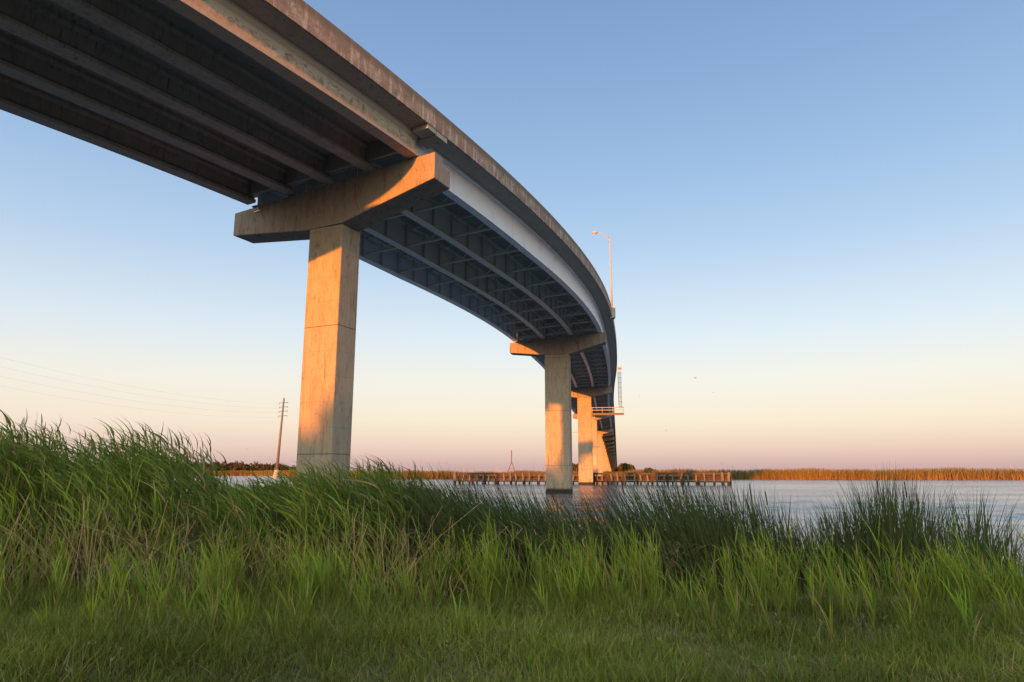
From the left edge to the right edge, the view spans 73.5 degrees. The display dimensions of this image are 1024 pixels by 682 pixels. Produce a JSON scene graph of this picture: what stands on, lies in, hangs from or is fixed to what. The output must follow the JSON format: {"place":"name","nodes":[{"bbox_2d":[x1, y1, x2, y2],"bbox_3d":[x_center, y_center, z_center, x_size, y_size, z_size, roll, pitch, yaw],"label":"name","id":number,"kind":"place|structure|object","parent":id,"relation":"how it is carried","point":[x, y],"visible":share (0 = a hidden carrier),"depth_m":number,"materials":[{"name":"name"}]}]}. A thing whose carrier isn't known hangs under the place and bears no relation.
{"place":"outdoors","nodes":[
{"label":"outdoors","id":0,"kind":"place"},
{"bbox_2d":[0,0,1023,473],"label":"sky","id":1,"kind":"structure","parent":0,"point":[811,212],"materials":[{"name":"blue"}]},
{"bbox_2d":[0,474,1023,681],"bbox_3d":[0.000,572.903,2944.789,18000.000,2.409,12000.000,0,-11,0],"label":"ground","id":2,"kind":"structure","parent":0,"point":[447,662],"depth_m":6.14,"materials":[{"name":"green plant"}]},
{"bbox_2d":[72,460,295,471],"bbox_3d":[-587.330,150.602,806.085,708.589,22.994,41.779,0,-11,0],"label":"wood","id":3,"kind":"object","parent":2,"relation":"on","point":[236,466],"visible":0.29,"depth_m":795.12,"materials":[{"name":"green plant"}]},
{"bbox_2d":[0,410,432,593],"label":"tall reed bed","id":4,"kind":"object","parent":2,"relation":"on","point":[49,476],"visible":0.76,"depth_m":11.07,"materials":[{"name":"green plant"}]},
{"bbox_2d":[273,398,287,476],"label":"transmission pole","id":5,"kind":"object","parent":2,"relation":"on","point":[278,451],"visible":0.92,"depth_m":445.20,"materials":[{"name":"wood"}]},
{"bbox_2d":[3,386,273,417],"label":"power line","id":6,"kind":"object","parent":5,"relation":"attached to","point":[184,413],"visible":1,"depth_m":410.53,"materials":[{"name":"metal"}]},
{"bbox_2d":[0,0,623,504],"bbox_3d":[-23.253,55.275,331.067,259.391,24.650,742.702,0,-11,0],"label":"bridge","id":7,"kind":"structure","parent":2,"relation":"on","point":[340,150],"depth_m":32.49,"materials":[{"name":"concrete"}]},
{"bbox_2d":[591,231,615,319],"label":"street lamp","id":8,"kind":"object","parent":7,"relation":"on","point":[613,317],"visible":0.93,"depth_m":80.06,"materials":[{"name":"metal"}]},
{"bbox_2d":[0,493,963,605],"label":"dead reeds","id":9,"kind":"object","parent":2,"relation":"on","point":[151,555],"visible":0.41,"depth_m":10.12,"materials":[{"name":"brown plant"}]},
{"bbox_2d":[508,450,514,470],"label":"tower","id":10,"kind":"structure","parent":2,"relation":"on","point":[511,462],"depth_m":1475.40,"materials":[{"name":"metal"}]},
{"bbox_2d":[0,506,1023,647],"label":"young reeds","id":11,"kind":"object","parent":2,"relation":"on","point":[955,582],"visible":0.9,"depth_m":8.54,"materials":[{"name":"green plant"}]},
{"bbox_2d":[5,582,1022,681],"bbox_3d":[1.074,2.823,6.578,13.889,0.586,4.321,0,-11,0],"label":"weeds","id":12,"kind":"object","parent":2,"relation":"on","point":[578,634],"visible":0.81,"depth_m":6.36,"materials":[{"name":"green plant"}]},
{"bbox_2d":[124,456,1023,604],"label":"cattail bed","id":13,"kind":"object","parent":2,"relation":"on","point":[685,528],"visible":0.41,"depth_m":11.56,"materials":[{"name":"green plant"}]},
{"bbox_2d":[572,463,578,472],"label":"tree","id":14,"kind":"object","parent":2,"relation":"on","point":[575,467],"visible":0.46,"depth_m":323.13,"materials":[{"name":"green plant"}]},
{"bbox_2d":[618,462,635,471],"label":"tree","id":15,"kind":"object","parent":2,"relation":"on","point":[621,466],"visible":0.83,"depth_m":313.06,"materials":[{"name":"green plant"}]},
{"bbox_2d":[2,476,1023,602],"bbox_3d":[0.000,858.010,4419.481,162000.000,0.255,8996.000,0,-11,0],"label":"river","id":16,"kind":"structure","parent":0,"point":[813,490],"depth_m":68.76,"materials":[{"name":"blue liquid"}]},
{"bbox_2d":[108,465,1023,479],"bbox_3d":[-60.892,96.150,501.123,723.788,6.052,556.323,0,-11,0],"label":"marsh","id":17,"kind":"structure","parent":16,"relation":"on","point":[964,473],"depth_m":250.85,"materials":[{"name":"plant"}]},
{"bbox_2d":[454,472,731,484],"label":"timber fender","id":18,"kind":"object","parent":16,"relation":"in","point":[538,478],"visible":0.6,"depth_m":136.39,"materials":[{"name":"brown wood"}]}
]}

